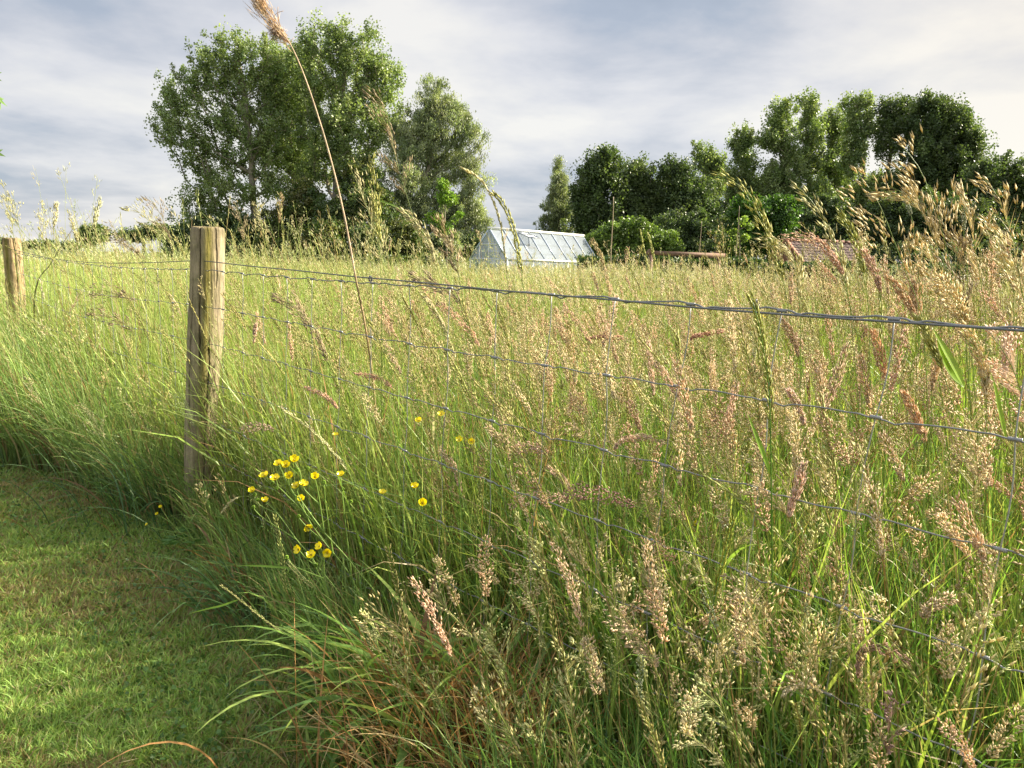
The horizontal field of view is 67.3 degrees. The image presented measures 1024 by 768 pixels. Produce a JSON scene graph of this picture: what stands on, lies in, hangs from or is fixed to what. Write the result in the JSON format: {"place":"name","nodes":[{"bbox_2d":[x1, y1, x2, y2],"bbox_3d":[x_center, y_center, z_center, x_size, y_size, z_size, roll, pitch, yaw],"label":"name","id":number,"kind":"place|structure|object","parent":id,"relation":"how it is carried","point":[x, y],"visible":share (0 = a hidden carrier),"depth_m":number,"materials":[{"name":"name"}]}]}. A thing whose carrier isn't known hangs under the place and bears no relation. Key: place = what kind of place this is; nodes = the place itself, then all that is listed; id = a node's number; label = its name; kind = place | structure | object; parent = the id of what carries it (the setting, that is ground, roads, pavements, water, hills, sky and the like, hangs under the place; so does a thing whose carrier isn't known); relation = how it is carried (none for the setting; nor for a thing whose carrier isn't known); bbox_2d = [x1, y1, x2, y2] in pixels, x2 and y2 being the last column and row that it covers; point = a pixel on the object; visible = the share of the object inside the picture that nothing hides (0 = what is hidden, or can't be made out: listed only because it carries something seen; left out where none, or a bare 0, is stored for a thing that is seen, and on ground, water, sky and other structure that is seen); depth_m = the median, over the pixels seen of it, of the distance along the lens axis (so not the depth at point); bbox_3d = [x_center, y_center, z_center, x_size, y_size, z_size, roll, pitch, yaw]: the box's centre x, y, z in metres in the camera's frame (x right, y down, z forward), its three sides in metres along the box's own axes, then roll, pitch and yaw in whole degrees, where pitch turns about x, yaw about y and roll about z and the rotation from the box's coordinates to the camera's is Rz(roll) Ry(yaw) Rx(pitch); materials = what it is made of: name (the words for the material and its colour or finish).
{"place":"outdoors","nodes":[
{"label":"outdoors","id":0,"kind":"place"},
{"bbox_2d":[0,455,393,767],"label":"lawn","id":1,"kind":"structure","parent":0,"point":[121,632],"depth_m":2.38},
{"bbox_2d":[145,505,204,555],"bbox_3d":[-1.218,0.565,2.864,0.222,0.223,0.220,-6,12,-39],"label":"buttercup","id":2,"kind":"object","parent":1,"relation":"on","point":[170,540],"visible":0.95,"depth_m":2.87,"materials":[{"name":"green plant"}]},
{"bbox_2d":[367,152,381,600],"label":"oat grass","id":3,"kind":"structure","parent":0,"point":[375,208],"depth_m":2.25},
{"bbox_2d":[348,157,431,491],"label":"oat grass","id":4,"kind":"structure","parent":0,"point":[375,254],"depth_m":2.31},
{"bbox_2d":[361,85,473,559],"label":"oat grass","id":5,"kind":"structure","parent":0,"point":[389,128],"depth_m":2.24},
{"bbox_2d":[430,212,472,527],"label":"oat grass","id":6,"kind":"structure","parent":0,"point":[436,231],"depth_m":2.22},
{"bbox_2d":[0,168,1023,767],"bbox_3d":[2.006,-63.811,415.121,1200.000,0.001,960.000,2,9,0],"label":"ground","id":7,"kind":"structure","parent":0,"point":[350,547],"depth_m":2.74,"materials":[{"name":"plant"}]},
{"bbox_2d":[75,222,115,248],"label":"distant tree","id":8,"kind":"object","parent":7,"relation":"on","point":[83,230],"visible":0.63,"depth_m":146.62,"materials":[{"name":"green plant"}]},
{"bbox_2d":[2,423,257,555],"bbox_3d":[-1.587,0.363,3.319,1.293,0.460,1.317,-1,9,-15],"label":"grass tuft","id":9,"kind":"object","parent":7,"relation":"on","point":[131,496],"visible":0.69,"depth_m":3.19,"materials":[{"name":"plant"}]},
{"bbox_2d":[113,221,185,258],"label":"distant tree","id":10,"kind":"object","parent":7,"relation":"on","point":[144,231],"visible":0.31,"depth_m":126.93,"materials":[{"name":"green plant"}]},
{"bbox_2d":[156,230,189,262],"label":"bush","id":11,"kind":"object","parent":7,"relation":"on","point":[169,248],"visible":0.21,"depth_m":44.71,"materials":[{"name":"green plant"}]},
{"bbox_2d":[166,209,260,238],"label":"bush","id":12,"kind":"object","parent":7,"relation":"on","point":[231,219],"visible":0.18,"depth_m":45.52,"materials":[{"name":"green plant"}]},
{"bbox_2d":[144,15,305,225],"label":"poplar tree","id":13,"kind":"object","parent":7,"relation":"on","point":[228,77],"visible":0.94,"depth_m":47.66,"materials":[{"name":"green plant"}]},
{"bbox_2d":[108,522,343,639],"bbox_3d":[-0.902,0.593,2.427,0.702,0.323,0.754,-2,10,-21],"label":"grass tuft","id":14,"kind":"object","parent":7,"relation":"on","point":[214,592],"visible":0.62,"depth_m":2.38,"materials":[{"name":"plant"}]},
{"bbox_2d":[225,222,260,264],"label":"bush","id":15,"kind":"object","parent":7,"relation":"on","point":[239,239],"visible":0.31,"depth_m":43.82,"materials":[{"name":"green plant"}]},
{"bbox_2d":[241,224,302,267],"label":"bush","id":16,"kind":"object","parent":7,"relation":"on","point":[278,239],"visible":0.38,"depth_m":42.71,"materials":[{"name":"green plant"}]},
{"bbox_2d":[255,38,323,190],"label":"poplar tree","id":17,"kind":"object","parent":7,"relation":"on","point":[295,154],"visible":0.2,"depth_m":51.37,"materials":[{"name":"green plant"}]},
{"bbox_2d":[251,176,345,253],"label":"bush","id":18,"kind":"object","parent":7,"relation":"on","point":[307,194],"visible":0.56,"depth_m":44.51,"materials":[{"name":"green plant"}]},
{"bbox_2d":[248,486,362,698],"bbox_3d":[-0.486,0.550,1.946,0.292,0.581,0.218,-4,11,-32],"label":"buttercup","id":19,"kind":"object","parent":7,"relation":"on","point":[264,499],"visible":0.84,"depth_m":1.93,"materials":[{"name":"green plant"}]},
{"bbox_2d":[192,584,418,761],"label":"couch grass","id":20,"kind":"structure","parent":7,"relation":"on","point":[254,611],"depth_m":1.54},
{"bbox_2d":[242,0,388,510],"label":"dry reed","id":21,"kind":"object","parent":7,"relation":"on","point":[276,30],"visible":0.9,"depth_m":2.04,"materials":[{"name":"plant"}]},
{"bbox_2d":[294,216,351,266],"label":"bush","id":22,"kind":"object","parent":7,"relation":"on","point":[317,228],"visible":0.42,"depth_m":41.73,"materials":[{"name":"green plant"}]},
{"bbox_2d":[259,454,390,708],"bbox_3d":[-0.405,0.510,1.883,0.417,0.686,0.216,2,9,0],"label":"buttercup","id":23,"kind":"object","parent":7,"relation":"on","point":[294,458],"visible":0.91,"depth_m":1.84,"materials":[{"name":"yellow plant"}]},
{"bbox_2d":[285,542,377,732],"bbox_3d":[-0.367,0.611,1.838,0.263,0.501,0.223,8,11,33],"label":"buttercup","id":24,"kind":"object","parent":7,"relation":"on","point":[311,553],"visible":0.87,"depth_m":1.79,"materials":[{"name":"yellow plant"}]},
{"bbox_2d":[297,466,376,704],"bbox_3d":[-0.372,0.527,1.903,0.280,0.647,0.194,-3,10,-26],"label":"buttercup","id":25,"kind":"object","parent":7,"relation":"on","point":[308,527],"visible":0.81,"depth_m":1.90,"materials":[{"name":"green plant"}]},
{"bbox_2d":[277,406,417,638],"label":"couch grass","id":26,"kind":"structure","parent":7,"relation":"on","point":[317,435],"depth_m":1.95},
{"bbox_2d":[287,6,409,199],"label":"poplar tree","id":27,"kind":"object","parent":7,"relation":"on","point":[339,120],"visible":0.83,"depth_m":47.31,"materials":[{"name":"green plant"}]},
{"bbox_2d":[238,659,461,767],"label":"grass tuft","id":28,"kind":"object","parent":7,"relation":"on","point":[323,755],"visible":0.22,"depth_m":1.71,"materials":[{"name":"plant"}]},
{"bbox_2d":[312,145,409,244],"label":"bush","id":29,"kind":"object","parent":7,"relation":"on","point":[352,205],"visible":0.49,"depth_m":43.41,"materials":[{"name":"green plant"}]},
{"bbox_2d":[328,215,397,270],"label":"bush","id":30,"kind":"object","parent":7,"relation":"on","point":[361,238],"visible":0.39,"depth_m":40.63,"materials":[{"name":"green plant"}]},
{"bbox_2d":[191,597,554,767],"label":"grass tuft","id":31,"kind":"object","parent":7,"relation":"on","point":[332,686],"visible":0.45,"depth_m":1.74,"materials":[{"name":"plant"}]},
{"bbox_2d":[98,561,676,767],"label":"grass tuft","id":32,"kind":"object","parent":7,"relation":"on","point":[453,711],"visible":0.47,"depth_m":1.65,"materials":[{"name":"plant"}]},
{"bbox_2d":[349,482,429,689],"bbox_3d":[-0.252,0.545,1.950,0.253,0.605,0.219,-5,11,-37],"label":"buttercup","id":33,"kind":"object","parent":7,"relation":"on","point":[422,502],"visible":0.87,"depth_m":1.93,"materials":[{"name":"petal"},{"name":"leaf"},{"name":"plant stem"}]},
{"bbox_2d":[333,411,487,632],"bbox_3d":[-0.268,0.437,2.231,0.482,0.729,0.179,-1,9,-16],"label":"buttercup","id":34,"kind":"object","parent":7,"relation":"on","point":[418,419],"visible":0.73,"depth_m":2.21,"materials":[{"name":"green plant"}]},
{"bbox_2d":[386,215,436,271],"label":"bush","id":35,"kind":"object","parent":7,"relation":"on","point":[409,233],"visible":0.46,"depth_m":41.56,"materials":[{"name":"green plant"}]},
{"bbox_2d":[393,206,481,558],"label":"oat grass","id":36,"kind":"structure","parent":7,"relation":"on","point":[418,226],"depth_m":2.16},
{"bbox_2d":[378,72,498,237],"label":"willow tree","id":37,"kind":"object","parent":7,"relation":"on","point":[422,133],"visible":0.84,"depth_m":45.96,"materials":[{"name":"green plant"}]},
{"bbox_2d":[422,177,464,264],"bbox_3d":[-3.346,-7.394,37.318,2.157,5.148,1.038,2,9,0],"label":"sapling","id":38,"kind":"object","parent":7,"relation":"on","point":[448,197],"visible":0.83,"depth_m":37.01,"materials":[{"name":"green plant"}]},
{"bbox_2d":[406,269,482,589],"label":"oat grass","id":39,"kind":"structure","parent":7,"relation":"on","point":[430,277],"depth_m":2.09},
{"bbox_2d":[419,229,470,270],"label":"bush","id":40,"kind":"object","parent":7,"relation":"on","point":[437,241],"visible":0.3,"depth_m":42.77,"materials":[{"name":"green plant"}]},
{"bbox_2d":[206,540,694,767],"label":"grass tuft","id":41,"kind":"object","parent":7,"relation":"on","point":[402,754],"visible":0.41,"depth_m":1.78,"materials":[{"name":"plant"}]},
{"bbox_2d":[459,166,514,616],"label":"couch grass","id":42,"kind":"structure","parent":7,"relation":"on","point":[484,184],"depth_m":1.91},
{"bbox_2d":[316,607,669,767],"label":"grass tuft","id":43,"kind":"object","parent":7,"relation":"on","point":[513,684],"visible":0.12,"depth_m":1.70,"materials":[{"name":"plant"}]},
{"bbox_2d":[490,189,533,670],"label":"couch grass","id":44,"kind":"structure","parent":7,"relation":"on","point":[511,221],"depth_m":1.92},
{"bbox_2d":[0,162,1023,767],"bbox_3d":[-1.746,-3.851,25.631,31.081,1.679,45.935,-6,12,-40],"label":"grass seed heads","id":45,"kind":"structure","parent":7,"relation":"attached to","point":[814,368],"depth_m":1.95,"materials":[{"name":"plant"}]},
{"bbox_2d":[2,226,1023,767],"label":"wire fence","id":46,"kind":"object","parent":7,"relation":"on","point":[206,254],"visible":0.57,"depth_m":2.66,"materials":[{"name":"metal"}]},
{"bbox_2d":[469,227,595,277],"bbox_3d":[1.234,-5.828,36.161,2.269,2.697,7.021,9,12,40],"label":"greenhouse","id":47,"kind":"object","parent":7,"relation":"on","point":[549,245],"visible":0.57,"depth_m":35.02,"materials":[{"name":"glass"}]},
{"bbox_2d":[533,155,575,262],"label":"slender tree","id":48,"kind":"object","parent":7,"relation":"on","point":[555,204],"visible":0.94,"depth_m":50.34,"materials":[{"name":"green plant"}]},
{"bbox_2d":[449,670,692,767],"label":"grass tuft","id":49,"kind":"object","parent":7,"relation":"on","point":[603,757],"visible":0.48,"depth_m":1.44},
{"bbox_2d":[558,142,634,235],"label":"broadleaf tree","id":50,"kind":"object","parent":7,"relation":"on","point":[600,174],"visible":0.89,"depth_m":46.17,"materials":[{"name":"green plant"}]},
{"bbox_2d":[585,215,686,264],"bbox_3d":[6.321,-6.747,39.424,5.258,3.822,2.980,2,9,0],"label":"bush","id":51,"kind":"object","parent":7,"relation":"on","point":[627,232],"visible":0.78,"depth_m":38.78,"materials":[{"name":"green plant"}]},
{"bbox_2d":[620,150,675,225],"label":"broadleaf tree","id":52,"kind":"object","parent":7,"relation":"on","point":[647,194],"visible":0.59,"depth_m":47.00,"materials":[{"name":"green plant"}]},
{"bbox_2d":[562,480,739,745],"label":"grass stalk","id":53,"kind":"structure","parent":7,"relation":"on","point":[615,499],"depth_m":1.55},
{"bbox_2d":[646,249,724,292],"bbox_3d":[4.926,-3.004,22.185,2.835,1.674,1.330,-1,9,-16],"label":"wooden frame","id":54,"kind":"object","parent":7,"relation":"on","point":[686,254],"visible":0.5,"depth_m":21.46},
{"bbox_2d":[651,152,725,233],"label":"broadleaf tree","id":55,"kind":"object","parent":7,"relation":"on","point":[687,190],"visible":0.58,"depth_m":46.98,"materials":[{"name":"green plant"}]},
{"bbox_2d":[652,204,743,264],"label":"bush","id":56,"kind":"object","parent":7,"relation":"on","point":[691,222],"visible":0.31,"depth_m":44.40,"materials":[{"name":"green plant"}]},
{"bbox_2d":[690,139,727,197],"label":"broadleaf tree","id":57,"kind":"object","parent":7,"relation":"on","point":[710,161],"visible":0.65,"depth_m":55.67,"materials":[{"name":"green plant"}]},
{"bbox_2d":[696,513,736,767],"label":"couch grass","id":58,"kind":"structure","parent":7,"relation":"on","point":[718,582],"depth_m":1.21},
{"bbox_2d":[686,228,749,267],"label":"bush","id":59,"kind":"object","parent":7,"relation":"on","point":[710,245],"visible":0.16,"depth_m":41.84,"materials":[{"name":"green plant"}]},
{"bbox_2d":[710,118,766,208],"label":"broadleaf tree","id":60,"kind":"object","parent":7,"relation":"on","point":[741,148],"visible":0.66,"depth_m":51.74,"materials":[{"name":"green plant"}]},
{"bbox_2d":[727,215,754,255],"bbox_3d":[8.726,-4.836,29.552,1.054,3.250,0.594,2,9,0],"label":"sapling","id":61,"kind":"object","parent":7,"relation":"on","point":[745,236],"visible":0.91,"depth_m":29.37,"materials":[{"name":"green plant"}]},
{"bbox_2d":[710,168,797,640],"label":"oat grass","id":62,"kind":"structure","parent":7,"relation":"on","point":[779,269],"depth_m":1.86,"materials":[{"name":"plant"}]},
{"bbox_2d":[745,290,773,767],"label":"couch grass","id":63,"kind":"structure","parent":7,"relation":"on","point":[752,303],"depth_m":1.21,"materials":[{"name":"plant"}]},
{"bbox_2d":[723,190,804,259],"bbox_3d":[12.812,-7.255,39.307,3.877,5.265,3.154,5,10,22],"label":"bush","id":64,"kind":"object","parent":7,"relation":"on","point":[778,210],"visible":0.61,"depth_m":38.53,"materials":[{"name":"green plant"}]},
{"bbox_2d":[754,229,807,614],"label":"oat grass","id":65,"kind":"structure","parent":7,"relation":"on","point":[790,257],"depth_m":1.88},
{"bbox_2d":[750,91,811,216],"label":"broadleaf tree","id":66,"kind":"object","parent":7,"relation":"on","point":[776,175],"visible":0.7,"depth_m":49.74,"materials":[{"name":"green plant"}]},
{"bbox_2d":[756,460,807,767],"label":"plume grass","id":67,"kind":"object","parent":7,"relation":"on","point":[795,493],"depth_m":1.29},
{"bbox_2d":[777,668,828,767],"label":"grass stalk","id":68,"kind":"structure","parent":7,"relation":"on","point":[801,685],"depth_m":1.13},
{"bbox_2d":[778,86,836,237],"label":"broadleaf tree","id":69,"kind":"object","parent":7,"relation":"on","point":[813,140],"visible":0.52,"depth_m":51.54,"materials":[{"name":"green plant"}]},
{"bbox_2d":[773,341,850,763],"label":"plume grass","id":70,"kind":"object","parent":7,"relation":"on","point":[837,373],"depth_m":1.42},
{"bbox_2d":[778,231,866,612],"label":"plume grass","id":71,"kind":"object","parent":7,"relation":"on","point":[837,263],"depth_m":1.72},
{"bbox_2d":[790,180,860,612],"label":"oat grass","id":72,"kind":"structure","parent":7,"relation":"on","point":[843,261],"depth_m":1.77,"materials":[{"name":"plant"}]},
{"bbox_2d":[790,191,863,239],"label":"bush","id":73,"kind":"object","parent":7,"relation":"on","point":[808,218],"visible":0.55,"depth_m":44.25,"materials":[{"name":"green plant"}]},
{"bbox_2d":[813,100,854,217],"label":"broadleaf tree","id":74,"kind":"object","parent":7,"relation":"on","point":[831,140],"visible":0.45,"depth_m":53.58,"materials":[{"name":"green plant"}]},
{"bbox_2d":[833,207,870,547],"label":"oat grass","id":75,"kind":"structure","parent":7,"relation":"on","point":[856,245],"depth_m":1.86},
{"bbox_2d":[829,88,887,212],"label":"broadleaf tree","id":76,"kind":"object","parent":7,"relation":"on","point":[858,129],"visible":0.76,"depth_m":50.65,"materials":[{"name":"green plant"}]},
{"bbox_2d":[857,352,874,765],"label":"plume grass","id":77,"kind":"object","parent":7,"relation":"on","point":[864,366],"depth_m":1.61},
{"bbox_2d":[859,245,885,627],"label":"plume grass","id":78,"kind":"object","parent":7,"relation":"on","point":[877,280],"depth_m":1.68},
{"bbox_2d":[868,328,886,669],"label":"plume grass","id":79,"kind":"object","parent":7,"relation":"on","point":[883,370],"depth_m":1.61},
{"bbox_2d":[845,640,911,765],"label":"plume grass","id":80,"kind":"object","parent":7,"relation":"on","point":[858,664],"depth_m":1.23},
{"bbox_2d":[837,191,934,255],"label":"bush","id":81,"kind":"object","parent":7,"relation":"on","point":[892,209],"visible":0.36,"depth_m":42.44,"materials":[{"name":"green plant"}]},
{"bbox_2d":[871,88,922,222],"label":"broadleaf tree","id":82,"kind":"object","parent":7,"relation":"on","point":[887,131],"visible":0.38,"depth_m":49.66,"materials":[{"name":"green plant"}]},
{"bbox_2d":[884,273,929,711],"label":"plume grass","id":83,"kind":"object","parent":7,"relation":"on","point":[898,292],"depth_m":1.59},
{"bbox_2d":[906,279,918,610],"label":"plume grass","id":84,"kind":"object","parent":7,"relation":"on","point":[911,292],"depth_m":1.64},
{"bbox_2d":[898,389,928,767],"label":"plume grass","id":85,"kind":"object","parent":7,"relation":"on","point":[916,417],"depth_m":1.22,"materials":[{"name":"plant"}]},
{"bbox_2d":[878,236,951,272],"bbox_3d":[20.947,-5.930,39.134,3.941,3.214,3.890,-3,10,-26],"label":"bush","id":86,"kind":"object","parent":7,"relation":"on","point":[912,254],"visible":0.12,"depth_m":38.93,"materials":[{"name":"green plant"}]},
{"bbox_2d":[867,163,977,639],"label":"oat grass","id":87,"kind":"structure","parent":7,"relation":"on","point":[929,200],"depth_m":1.51,"materials":[{"name":"plant"}]},
{"bbox_2d":[910,227,953,576],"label":"oat grass","id":88,"kind":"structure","parent":7,"relation":"on","point":[927,254],"depth_m":1.87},
{"bbox_2d":[880,122,984,602],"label":"oat grass","id":89,"kind":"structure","parent":7,"relation":"on","point":[941,244],"depth_m":1.55,"materials":[{"name":"plant"}]},
{"bbox_2d":[916,591,958,767],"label":"grass stalk","id":90,"kind":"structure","parent":7,"relation":"on","point":[926,613],"depth_m":1.14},
{"bbox_2d":[881,85,999,218],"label":"broadleaf tree","id":91,"kind":"object","parent":7,"relation":"on","point":[950,143],"visible":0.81,"depth_m":47.40,"materials":[{"name":"green plant"}]},
{"bbox_2d":[891,184,1023,255],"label":"bush","id":92,"kind":"object","parent":7,"relation":"on","point":[981,208],"visible":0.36,"depth_m":40.38,"materials":[{"name":"green plant"}]},
{"bbox_2d":[910,310,1005,765],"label":"oat grass","id":93,"kind":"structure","parent":7,"relation":"on","point":[942,356],"depth_m":1.36,"materials":[{"name":"plant"}]},
{"bbox_2d":[932,272,986,720],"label":"grass stalk","id":94,"kind":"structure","parent":7,"relation":"on","point":[964,315],"depth_m":1.34,"materials":[{"name":"plant"}]},
{"bbox_2d":[949,181,991,503],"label":"oat grass","id":95,"kind":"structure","parent":7,"relation":"on","point":[959,191],"depth_m":1.77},
{"bbox_2d":[954,319,990,740],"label":"plume grass","id":96,"kind":"object","parent":7,"relation":"on","point":[982,374],"depth_m":1.25,"materials":[{"name":"plant"}]},
{"bbox_2d":[937,236,1019,274],"bbox_3d":[22.973,-5.559,37.129,4.007,3.216,3.730,2,9,0],"label":"bush","id":97,"kind":"object","parent":7,"relation":"on","point":[976,247],"visible":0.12,"depth_m":37.20,"materials":[{"name":"green plant"}]},
{"bbox_2d":[944,142,1023,250],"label":"broadleaf tree","id":98,"kind":"object","parent":7,"relation":"on","point":[998,172],"visible":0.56,"depth_m":42.20,"materials":[{"name":"green plant"}]},
{"bbox_2d":[973,321,1023,767],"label":"grass stalk","id":99,"kind":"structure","parent":7,"relation":"on","point":[1013,374],"depth_m":1.27,"materials":[{"name":"plant"}]},
{"bbox_2d":[0,0,1023,268],"label":"sky","id":100,"kind":"structure","parent":0,"point":[547,79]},
{"bbox_2d":[574,250,1023,301],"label":"hedge","id":101,"kind":"object","parent":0,"point":[642,259],"visible":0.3,"depth_m":22.48,"materials":[{"name":"green plant"}]},
{"bbox_2d":[768,238,874,271],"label":"garden shed","id":102,"kind":"structure","parent":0,"point":[794,244],"depth_m":28.94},
{"bbox_2d":[878,689,910,762],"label":"grass stalk","id":103,"kind":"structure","parent":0,"point":[894,702],"depth_m":1.11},
{"bbox_2d":[836,158,961,698],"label":"oat grass","id":104,"kind":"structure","parent":0,"point":[860,170],"depth_m":1.57,"materials":[{"name":"plant"}]},
{"bbox_2d":[902,339,942,738],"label":"plume grass","id":105,"kind":"object","parent":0,"point":[934,370],"depth_m":1.51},
{"bbox_2d":[921,215,978,754],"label":"oat grass","id":106,"kind":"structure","parent":0,"point":[948,235],"depth_m":1.67,"materials":[{"name":"plant"}]},
{"bbox_2d":[967,171,1023,668],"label":"oat grass","id":107,"kind":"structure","parent":0,"point":[1004,254],"depth_m":1.57,"materials":[{"name":"plant"}]},
{"bbox_2d":[984,321,1013,629],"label":"plume grass","id":108,"kind":"object","parent":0,"point":[1004,360],"depth_m":1.51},
{"bbox_2d":[981,223,1023,627],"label":"oat grass","id":109,"kind":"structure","parent":0,"point":[1008,267],"depth_m":1.69,"materials":[{"name":"plant"}]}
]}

